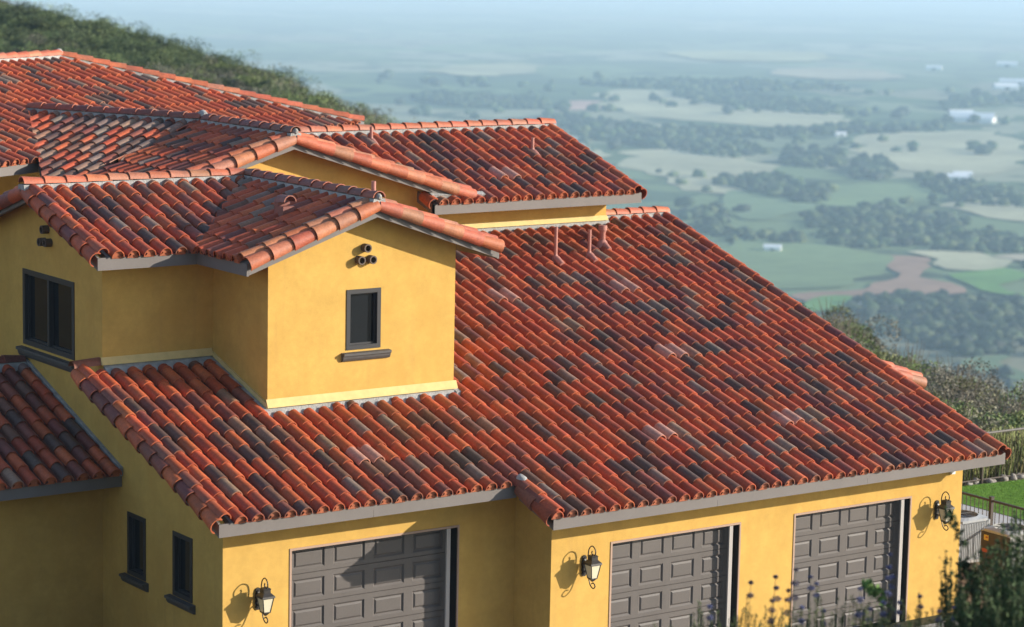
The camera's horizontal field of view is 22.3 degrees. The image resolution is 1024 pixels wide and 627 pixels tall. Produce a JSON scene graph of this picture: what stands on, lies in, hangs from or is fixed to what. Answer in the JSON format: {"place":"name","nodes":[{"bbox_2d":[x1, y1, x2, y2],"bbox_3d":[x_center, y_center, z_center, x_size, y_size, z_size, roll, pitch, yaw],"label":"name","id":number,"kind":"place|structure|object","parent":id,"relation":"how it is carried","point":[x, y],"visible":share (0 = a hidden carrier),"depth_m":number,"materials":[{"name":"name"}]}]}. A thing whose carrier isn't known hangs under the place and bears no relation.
{"place":"outdoors","nodes":[
{"label":"outdoors","id":0,"kind":"place"},
{"bbox_2d":[427,63,545,75],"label":"field","id":1,"kind":"structure","parent":0,"point":[495,69],"depth_m":4649.69,"materials":[{"name":"plant"}]},
{"bbox_2d":[1,0,1023,626],"bbox_3d":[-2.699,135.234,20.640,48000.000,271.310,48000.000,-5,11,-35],"label":"ground","id":2,"kind":"structure","parent":0,"point":[347,50],"depth_m":5447.89,"materials":[{"name":"plant"}]},
{"bbox_2d":[0,1,366,116],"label":"chaparral","id":3,"kind":"object","parent":2,"relation":"on","point":[19,43],"visible":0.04,"depth_m":197.01,"materials":[{"name":"green plant"}]},
{"bbox_2d":[0,0,419,124],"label":"chaparral","id":4,"kind":"object","parent":2,"relation":"on","point":[149,45],"visible":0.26,"depth_m":194.99,"materials":[{"name":"green plant"}]},
{"bbox_2d":[410,88,550,108],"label":"woodland","id":5,"kind":"object","parent":2,"relation":"on","point":[460,98],"visible":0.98,"depth_m":3824.51,"materials":[{"name":"green plant"}]},
{"bbox_2d":[0,48,1010,626],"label":"house","id":6,"kind":"structure","parent":2,"relation":"on","point":[314,366],"depth_m":45.26,"materials":[{"name":"tile"}]},
{"bbox_2d":[16,268,74,371],"bbox_3d":[-8.165,0.112,45.691,0.220,1.593,2.270,-5,11,-35],"label":"window","id":7,"kind":"structure","parent":6,"relation":"in","point":[48,301],"depth_m":45.72,"materials":[{"name":"glass"}]},
{"bbox_2d":[119,511,148,591],"bbox_3d":[-6.302,3.980,43.523,0.210,1.236,0.880,-5,11,-35],"label":"window","id":8,"kind":"structure","parent":6,"relation":"in","point":[136,525],"depth_m":43.64,"materials":[{"name":"glass"}]},
{"bbox_2d":[164,531,195,614],"bbox_3d":[-5.361,4.199,42.209,0.210,1.236,0.880,-5,11,-35],"label":"window","id":9,"kind":"structure","parent":6,"relation":"in","point":[182,545],"depth_m":42.32,"materials":[{"name":"glass"}]},
{"bbox_2d":[255,578,274,623],"bbox_3d":[-3.966,4.564,41.383,0.236,0.746,0.366,-5,11,-35],"label":"wall lantern","id":10,"kind":"object","parent":6,"relation":"attached to","point":[264,597],"depth_m":41.29,"materials":[{"name":"black metal"}]},
{"bbox_2d":[341,287,391,361],"bbox_3d":[-2.528,0.184,44.773,0.960,1.242,0.200,-5,11,-35],"label":"window","id":11,"kind":"structure","parent":6,"relation":"in","point":[363,306],"depth_m":44.81,"materials":[{"name":"glass"}]},
{"bbox_2d":[289,525,459,626],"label":"garage door","id":12,"kind":"structure","parent":6,"relation":"in","point":[407,579],"depth_m":43.09,"materials":[{"name":"paint"}]},
{"bbox_2d":[581,546,601,588],"bbox_3d":[1.321,4.270,43.801,0.236,0.746,0.366,-5,11,-35],"label":"wall lantern","id":13,"kind":"object","parent":6,"relation":"attached to","point":[591,566],"depth_m":43.71,"materials":[{"name":"black metal"}]},
{"bbox_2d":[608,522,740,626],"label":"garage door","id":14,"kind":"structure","parent":6,"relation":"in","point":[660,579],"depth_m":45.45,"materials":[{"name":"paint"}]},
{"bbox_2d":[790,496,911,626],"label":"garage door","id":15,"kind":"structure","parent":6,"relation":"in","point":[843,546],"depth_m":47.83,"materials":[{"name":"paint"}]},
{"bbox_2d":[934,491,954,530],"bbox_3d":[8.070,3.682,48.535,0.236,0.746,0.366,-5,11,-35],"label":"wall lantern","id":16,"kind":"object","parent":6,"relation":"attached to","point":[939,510],"depth_m":48.47,"materials":[{"name":"black metal"}]},
{"bbox_2d":[541,107,770,157],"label":"woodland","id":17,"kind":"object","parent":2,"relation":"on","point":[627,131],"visible":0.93,"depth_m":3244.07,"materials":[{"name":"green plant"}]},
{"bbox_2d":[298,69,1023,388],"bbox_3d":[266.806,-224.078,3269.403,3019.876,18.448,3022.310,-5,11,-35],"label":"woodland","id":18,"kind":"object","parent":2,"relation":"on","point":[564,105],"visible":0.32,"depth_m":3228.84,"materials":[{"name":"green plant"}]},
{"bbox_2d":[580,75,846,91],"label":"woodland","id":19,"kind":"object","parent":2,"relation":"on","point":[763,84],"visible":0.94,"depth_m":4295.41,"materials":[{"name":"green plant"}]},
{"bbox_2d":[692,597,747,626],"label":"broom shrub","id":20,"kind":"object","parent":2,"relation":"on","point":[702,622],"visible":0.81,"depth_m":27.12,"materials":[{"name":"green plant"}]},
{"bbox_2d":[709,608,763,626],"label":"broom shrub","id":21,"kind":"object","parent":2,"relation":"on","point":[739,619],"visible":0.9,"depth_m":26.04,"materials":[{"name":"green plant"}]},
{"bbox_2d":[679,204,807,242],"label":"woodland","id":22,"kind":"object","parent":2,"relation":"on","point":[713,220],"visible":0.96,"depth_m":2285.22,"materials":[{"name":"green plant"}]},
{"bbox_2d":[742,580,753,626],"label":"sage plant","id":23,"kind":"object","parent":2,"relation":"on","point":[750,582],"visible":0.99,"depth_m":27.04,"materials":[{"name":"green plant"}]},
{"bbox_2d":[671,86,855,114],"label":"woodland","id":24,"kind":"object","parent":2,"relation":"on","point":[791,103],"visible":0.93,"depth_m":3918.61,"materials":[{"name":"green plant"}]},
{"bbox_2d":[733,602,807,626],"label":"broom shrub","id":25,"kind":"object","parent":2,"relation":"on","point":[795,619],"visible":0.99,"depth_m":25.51,"materials":[{"name":"green plant"}]},
{"bbox_2d":[766,598,776,626],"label":"sage plant","id":26,"kind":"object","parent":2,"relation":"on","point":[769,621],"visible":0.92,"depth_m":25.77,"materials":[{"name":"purple plant"}]},
{"bbox_2d":[766,575,781,626],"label":"sage plant","id":27,"kind":"object","parent":2,"relation":"on","point":[776,588],"visible":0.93,"depth_m":26.89,"materials":[{"name":"green plant"}]},
{"bbox_2d":[725,170,830,202],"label":"woodland","id":28,"kind":"object","parent":2,"relation":"on","point":[751,181],"visible":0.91,"depth_m":2660.61,"materials":[{"name":"green plant"}]},
{"bbox_2d":[784,568,799,626],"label":"sage plant","id":29,"kind":"object","parent":2,"relation":"on","point":[796,584],"visible":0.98,"depth_m":26.25,"materials":[{"name":"green plant"}]},
{"bbox_2d":[661,118,950,137],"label":"woodland","id":30,"kind":"object","parent":2,"relation":"on","point":[858,125],"visible":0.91,"depth_m":3415.07,"materials":[{"name":"green plant"}]},
{"bbox_2d":[778,143,848,167],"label":"woodland","id":31,"kind":"object","parent":2,"relation":"on","point":[814,155],"visible":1,"depth_m":2996.24,"materials":[{"name":"green plant"}]},
{"bbox_2d":[799,587,835,626],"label":"broom shrub","id":32,"kind":"object","parent":2,"relation":"on","point":[816,615],"visible":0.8,"depth_m":26.31,"materials":[{"name":"green plant"}]},
{"bbox_2d":[780,603,866,626],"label":"broom shrub","id":33,"kind":"object","parent":2,"relation":"on","point":[822,618],"visible":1,"depth_m":25.44,"materials":[{"name":"green plant"}]},
{"bbox_2d":[813,297,856,328],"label":"chaparral shrub","id":34,"kind":"object","parent":2,"relation":"on","point":[831,310],"visible":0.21,"depth_m":108.29,"materials":[{"name":"green plant"}]},
{"bbox_2d":[833,597,855,626],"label":"broom shrub","id":35,"kind":"object","parent":2,"relation":"on","point":[842,618],"visible":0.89,"depth_m":27.07,"materials":[{"name":"green plant"}]},
{"bbox_2d":[828,308,874,347],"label":"chaparral shrub","id":36,"kind":"object","parent":2,"relation":"on","point":[852,332],"visible":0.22,"depth_m":106.19,"materials":[{"name":"green plant"}]},
{"bbox_2d":[817,595,886,626],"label":"broom shrub","id":37,"kind":"object","parent":2,"relation":"on","point":[820,602],"visible":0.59,"depth_m":26.17,"materials":[{"name":"green plant"}]},
{"bbox_2d":[833,316,880,357],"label":"chaparral shrub","id":38,"kind":"object","parent":2,"relation":"on","point":[854,336],"visible":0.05,"depth_m":87.84,"materials":[{"name":"green plant"}]},
{"bbox_2d":[854,587,868,619],"bbox_3d":[3.437,3.406,25.641,0.158,1.500,0.255,5,9,23],"label":"sage plant","id":39,"kind":"object","parent":2,"relation":"on","point":[859,598],"visible":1,"depth_m":25.48,"materials":[{"name":"purple plant"}]},
{"bbox_2d":[843,314,901,351],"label":"chaparral shrub","id":40,"kind":"object","parent":2,"relation":"on","point":[876,340],"visible":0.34,"depth_m":107.46,"materials":[{"name":"green plant"}]},
{"bbox_2d":[847,151,899,179],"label":"woodland","id":41,"kind":"object","parent":2,"relation":"on","point":[880,166],"visible":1,"depth_m":2884.70,"materials":[{"name":"green plant"}]},
{"bbox_2d":[849,325,901,365],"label":"chaparral shrub","id":42,"kind":"object","parent":2,"relation":"on","point":[889,358],"visible":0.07,"depth_m":85.57,"materials":[{"name":"green plant"}]},
{"bbox_2d":[861,578,893,626],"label":"leafy sprig","id":43,"kind":"object","parent":2,"relation":"on","point":[869,587],"visible":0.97,"depth_m":25.92,"materials":[{"name":"green plant"}]},
{"bbox_2d":[884,553,893,624],"bbox_3d":[3.808,3.368,26.589,0.147,1.857,0.199,3,9,15],"label":"sage plant","id":44,"kind":"object","parent":2,"relation":"on","point":[888,578],"visible":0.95,"depth_m":26.53,"materials":[{"name":"green plant"}]},
{"bbox_2d":[854,600,928,626],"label":"broom shrub","id":45,"kind":"object","parent":2,"relation":"on","point":[861,624],"visible":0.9,"depth_m":25.58,"materials":[{"name":"green plant"}]},
{"bbox_2d":[887,345,924,372],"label":"chaparral shrub","id":46,"kind":"object","parent":2,"relation":"on","point":[907,365],"visible":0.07,"depth_m":92.44,"materials":[{"name":"green plant"}]},
{"bbox_2d":[801,302,1023,437],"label":"chaparral","id":47,"kind":"object","parent":2,"relation":"on","point":[1003,421],"visible":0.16,"depth_m":69.32,"materials":[{"name":"green plant"}]},
{"bbox_2d":[864,597,961,626],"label":"broom shrub","id":48,"kind":"object","parent":2,"relation":"on","point":[911,623],"visible":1,"depth_m":25.04,"materials":[{"name":"green plant"}]},
{"bbox_2d":[803,200,1023,253],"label":"woodland","id":49,"kind":"object","parent":2,"relation":"on","point":[861,232],"visible":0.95,"depth_m":2296.70,"materials":[{"name":"green plant"}]},
{"bbox_2d":[897,336,949,383],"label":"chaparral shrub","id":50,"kind":"object","parent":2,"relation":"on","point":[920,361],"visible":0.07,"depth_m":95.59,"materials":[{"name":"green plant"}]},
{"bbox_2d":[895,360,957,394],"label":"chaparral shrub","id":51,"kind":"object","parent":2,"relation":"on","point":[929,366],"visible":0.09,"depth_m":82.32,"materials":[{"name":"green plant"}]},
{"bbox_2d":[903,593,957,626],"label":"broom shrub","id":52,"kind":"object","parent":2,"relation":"on","point":[932,610],"visible":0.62,"depth_m":25.84,"materials":[{"name":"green plant"}]},
{"bbox_2d":[840,288,1023,356],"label":"woodland","id":53,"kind":"object","parent":2,"relation":"on","point":[996,325],"visible":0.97,"depth_m":1790.60,"materials":[{"name":"green plant"}]},
{"bbox_2d":[905,591,973,626],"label":"broom shrub","id":54,"kind":"object","parent":2,"relation":"on","point":[946,619],"visible":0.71,"depth_m":26.30,"materials":[{"name":"green plant"}]},
{"bbox_2d":[924,381,983,412],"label":"chaparral shrub","id":55,"kind":"object","parent":2,"relation":"on","point":[967,395],"visible":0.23,"depth_m":77.27,"materials":[{"name":"green plant"}]},
{"bbox_2d":[925,366,983,409],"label":"chaparral shrub","id":56,"kind":"object","parent":2,"relation":"on","point":[952,389],"visible":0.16,"depth_m":79.46,"materials":[{"name":"green plant"}]},
{"bbox_2d":[933,387,976,414],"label":"chaparral shrub","id":57,"kind":"object","parent":2,"relation":"on","point":[955,403],"visible":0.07,"depth_m":72.91,"materials":[{"name":"green plant"}]},
{"bbox_2d":[947,173,968,180],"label":"farm building","id":58,"kind":"structure","parent":2,"relation":"on","point":[955,176],"depth_m":2804.23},
{"bbox_2d":[924,370,994,412],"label":"chaparral shrub","id":59,"kind":"object","parent":2,"relation":"on","point":[970,391],"visible":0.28,"depth_m":78.64,"materials":[{"name":"green plant"}]},
{"bbox_2d":[935,364,989,402],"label":"chaparral shrub","id":60,"kind":"object","parent":2,"relation":"on","point":[973,378],"visible":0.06,"depth_m":85.70,"materials":[{"name":"green plant"}]},
{"bbox_2d":[925,354,1001,407],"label":"chaparral shrub","id":61,"kind":"object","parent":2,"relation":"on","point":[967,368],"visible":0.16,"depth_m":87.23,"materials":[{"name":"green plant"}]},
{"bbox_2d":[943,505,989,600],"bbox_3d":[4.585,3.127,26.328,0.584,2.379,0.136,3,9,15],"label":"leaning twig","id":62,"kind":"object","parent":2,"relation":"on","point":[949,513],"visible":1,"depth_m":26.21,"materials":[{"name":"green plant"}]},
{"bbox_2d":[955,556,977,601],"bbox_3d":[4.744,3.478,27.190,0.288,1.928,0.205,5,9,23],"label":"dark twig","id":63,"kind":"object","parent":2,"relation":"on","point":[965,565],"visible":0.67,"depth_m":27.05,"materials":[{"name":"green plant"}]},
{"bbox_2d":[913,170,1023,206],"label":"woodland","id":64,"kind":"object","parent":2,"relation":"on","point":[983,191],"visible":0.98,"depth_m":2671.51,"materials":[{"name":"green plant"}]},
{"bbox_2d":[938,549,1003,626],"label":"dark shrub","id":65,"kind":"object","parent":2,"relation":"on","point":[944,590],"visible":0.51,"depth_m":26.79,"materials":[{"name":"green plant"}]},
{"bbox_2d":[950,111,996,122],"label":"farm building","id":66,"kind":"structure","parent":2,"relation":"on","point":[966,117],"depth_m":3653.84,"materials":[{"name":"white"}]},
{"bbox_2d":[956,396,993,425],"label":"chaparral shrub","id":67,"kind":"object","parent":2,"relation":"on","point":[967,407],"visible":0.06,"depth_m":70.85,"materials":[{"name":"green plant"}]},
{"bbox_2d":[947,363,1008,402],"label":"chaparral shrub","id":68,"kind":"object","parent":2,"relation":"on","point":[996,382],"visible":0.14,"depth_m":100.33,"materials":[{"name":"green plant"}]},
{"bbox_2d":[938,90,1023,110],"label":"woodland","id":69,"kind":"object","parent":2,"relation":"on","point":[959,100],"visible":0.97,"depth_m":4039.88,"materials":[{"name":"green plant"}]},
{"bbox_2d":[952,590,1015,626],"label":"dark shrub","id":70,"kind":"object","parent":2,"relation":"on","point":[977,615],"visible":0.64,"depth_m":25.39,"materials":[{"name":"green plant"}]},
{"bbox_2d":[956,554,1015,626],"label":"dark shrub","id":71,"kind":"object","parent":2,"relation":"on","point":[981,569],"visible":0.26,"depth_m":26.57,"materials":[{"name":"green plant"}]},
{"bbox_2d":[959,587,1023,626],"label":"dark shrub","id":72,"kind":"object","parent":2,"relation":"on","point":[966,613],"visible":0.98,"depth_m":25.05,"materials":[{"name":"green plant"}]},
{"bbox_2d":[962,424,1023,480],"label":"tall grass","id":73,"kind":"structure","parent":2,"relation":"on","point":[1015,456],"depth_m":61.89,"materials":[{"name":"green plant"}]},
{"bbox_2d":[962,427,1023,483],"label":"wire fence","id":74,"kind":"object","parent":2,"relation":"on","point":[980,479],"visible":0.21,"depth_m":60.91,"materials":[{"name":"metal"}]},
{"bbox_2d":[976,537,1021,604],"bbox_3d":[5.131,3.414,27.176,0.519,2.177,0.578,5,10,25],"label":"dark shrub","id":75,"kind":"object","parent":2,"relation":"on","point":[995,549],"visible":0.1,"depth_m":27.18,"materials":[{"name":"green plant"}]},
{"bbox_2d":[981,400,1023,423],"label":"chaparral shrub","id":76,"kind":"object","parent":2,"relation":"on","point":[1015,413],"visible":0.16,"depth_m":75.60,"materials":[{"name":"green plant"}]},
{"bbox_2d":[981,571,1023,622],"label":"dark shrub","id":77,"kind":"object","parent":2,"relation":"on","point":[986,582],"visible":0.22,"depth_m":26.05,"materials":[{"name":"green plant"}]},
{"bbox_2d":[983,579,1023,626],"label":"dark shrub","id":78,"kind":"object","parent":2,"relation":"on","point":[1018,597],"visible":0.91,"depth_m":25.03,"materials":[{"name":"green plant"}]},
{"bbox_2d":[992,83,1018,89],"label":"farm building","id":79,"kind":"structure","parent":2,"relation":"on","point":[1006,86],"depth_m":4398.64,"materials":[{"name":"white"}]},
{"bbox_2d":[988,546,1023,625],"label":"dark shrub","id":80,"kind":"object","parent":2,"relation":"on","point":[1003,590],"visible":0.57,"depth_m":25.57,"materials":[{"name":"green plant"}]},
{"bbox_2d":[989,382,1023,416],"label":"chaparral shrub","id":81,"kind":"object","parent":2,"relation":"on","point":[1015,407],"visible":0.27,"depth_m":77.46,"materials":[{"name":"green plant"}]},
{"bbox_2d":[990,509,1023,602],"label":"dark shrub","id":82,"kind":"object","parent":2,"relation":"on","point":[1016,546],"visible":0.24,"depth_m":26.75,"materials":[{"name":"green plant"}]},
{"bbox_2d":[997,61,1017,66],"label":"farm building","id":83,"kind":"structure","parent":2,"relation":"on","point":[1006,64],"depth_m":5134.29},
{"bbox_2d":[999,78,1023,85],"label":"farm building","id":84,"kind":"structure","parent":2,"relation":"on","point":[1020,82],"depth_m":4531.44,"materials":[{"name":"white"}]},
{"bbox_2d":[1012,509,1023,573],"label":"dark shrub","id":85,"kind":"object","parent":2,"relation":"on","point":[1022,542],"visible":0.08,"depth_m":27.49,"materials":[{"name":"green plant"}]},
{"bbox_2d":[569,100,603,109],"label":"field","id":86,"kind":"structure","parent":0,"point":[578,104],"depth_m":3846.93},
{"bbox_2d":[571,135,612,156],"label":"field","id":87,"kind":"structure","parent":0,"point":[599,152],"depth_m":3043.93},
{"bbox_2d":[617,148,781,193],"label":"field","id":88,"kind":"structure","parent":0,"point":[684,164],"depth_m":2918.13,"materials":[{"name":"plant"}]},
{"bbox_2d":[592,89,850,126],"bbox_3d":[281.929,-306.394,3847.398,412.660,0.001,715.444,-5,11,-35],"label":"field","id":89,"kind":"structure","parent":0,"point":[637,102],"depth_m":3734.61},
{"bbox_2d":[666,51,837,60],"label":"field","id":90,"kind":"structure","parent":0,"point":[755,55],"depth_m":5314.88,"materials":[{"name":"plant"}]},
{"bbox_2d":[722,190,816,219],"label":"field","id":91,"kind":"structure","parent":0,"point":[763,207],"depth_m":2521.40,"materials":[{"name":"plant"}]},
{"bbox_2d":[722,237,893,288],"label":"field","id":92,"kind":"structure","parent":0,"point":[794,265],"depth_m":2097.69,"materials":[{"name":"plant"}]},
{"bbox_2d":[763,244,781,250],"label":"farm building","id":93,"kind":"structure","parent":92,"relation":"on","point":[772,247],"depth_m":2170.34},
{"bbox_2d":[804,295,852,311],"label":"field","id":94,"kind":"structure","parent":0,"point":[834,301],"depth_m":1876.57,"materials":[{"name":"plant"}]},
{"bbox_2d":[771,68,904,79],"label":"field","id":95,"kind":"structure","parent":0,"point":[845,74],"depth_m":4731.68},
{"bbox_2d":[791,255,966,300],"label":"field","id":96,"kind":"structure","parent":0,"point":[910,269],"depth_m":1983.17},
{"bbox_2d":[812,183,948,206],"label":"field","id":97,"kind":"structure","parent":0,"point":[854,194],"depth_m":2649.87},
{"bbox_2d":[847,130,1023,174],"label":"field","id":98,"kind":"structure","parent":0,"point":[944,152],"depth_m":3156.88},
{"bbox_2d":[908,250,1014,269],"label":"field","id":99,"kind":"structure","parent":0,"point":[959,260],"depth_m":2132.49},
{"bbox_2d":[957,562,1003,607],"bbox_3d":[9.801,4.500,57.493,8.166,0.108,18.491,1,9,-1],"label":"dirt bed","id":100,"kind":"object","parent":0,"point":[963,582],"depth_m":51.60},
{"bbox_2d":[959,510,989,562],"bbox_3d":[9.210,4.579,53.493,0.980,0.935,0.980,-5,11,-35],"label":"air conditioner","id":101,"kind":"object","parent":100,"relation":"on","point":[972,524],"visible":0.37,"depth_m":53.13,"materials":[{"name":"metal"}]},
{"bbox_2d":[962,491,1023,525],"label":"railing","id":102,"kind":"object","parent":100,"relation":"on","point":[991,500],"visible":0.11,"depth_m":54.28,"materials":[{"name":"metal"}]},
{"bbox_2d":[964,473,1023,485],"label":"edging stone","id":103,"kind":"object","parent":100,"relation":"on","point":[1013,476],"visible":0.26,"depth_m":61.05,"materials":[{"name":"grey stone"}]},
{"bbox_2d":[976,523,1023,577],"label":"utility box","id":104,"kind":"object","parent":100,"relation":"on","point":[991,534],"visible":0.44,"depth_m":52.12,"materials":[{"name":"metal"}]},
{"bbox_2d":[940,197,1023,220],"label":"field","id":105,"kind":"structure","parent":0,"point":[1011,212],"depth_m":2518.87,"materials":[{"name":"plant"}]},
{"bbox_2d":[949,268,1023,294],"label":"field","id":106,"kind":"structure","parent":0,"point":[990,280],"depth_m":2025.71,"materials":[{"name":"plant"}]},
{"bbox_2d":[960,355,1023,379],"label":"field","id":107,"kind":"structure","parent":0,"point":[995,360],"depth_m":1626.00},
{"bbox_2d":[961,479,1023,519],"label":"lawn","id":108,"kind":"structure","parent":0,"point":[998,489],"depth_m":59.38,"materials":[{"name":"plant"}]},
{"bbox_2d":[961,504,1023,524],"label":"path","id":109,"kind":"structure","parent":0,"point":[996,517],"depth_m":57.31,"materials":[{"name":"concrete"}]},
{"bbox_2d":[993,254,1023,259],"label":"field","id":110,"kind":"structure","parent":0,"point":[1016,256],"depth_m":2156.26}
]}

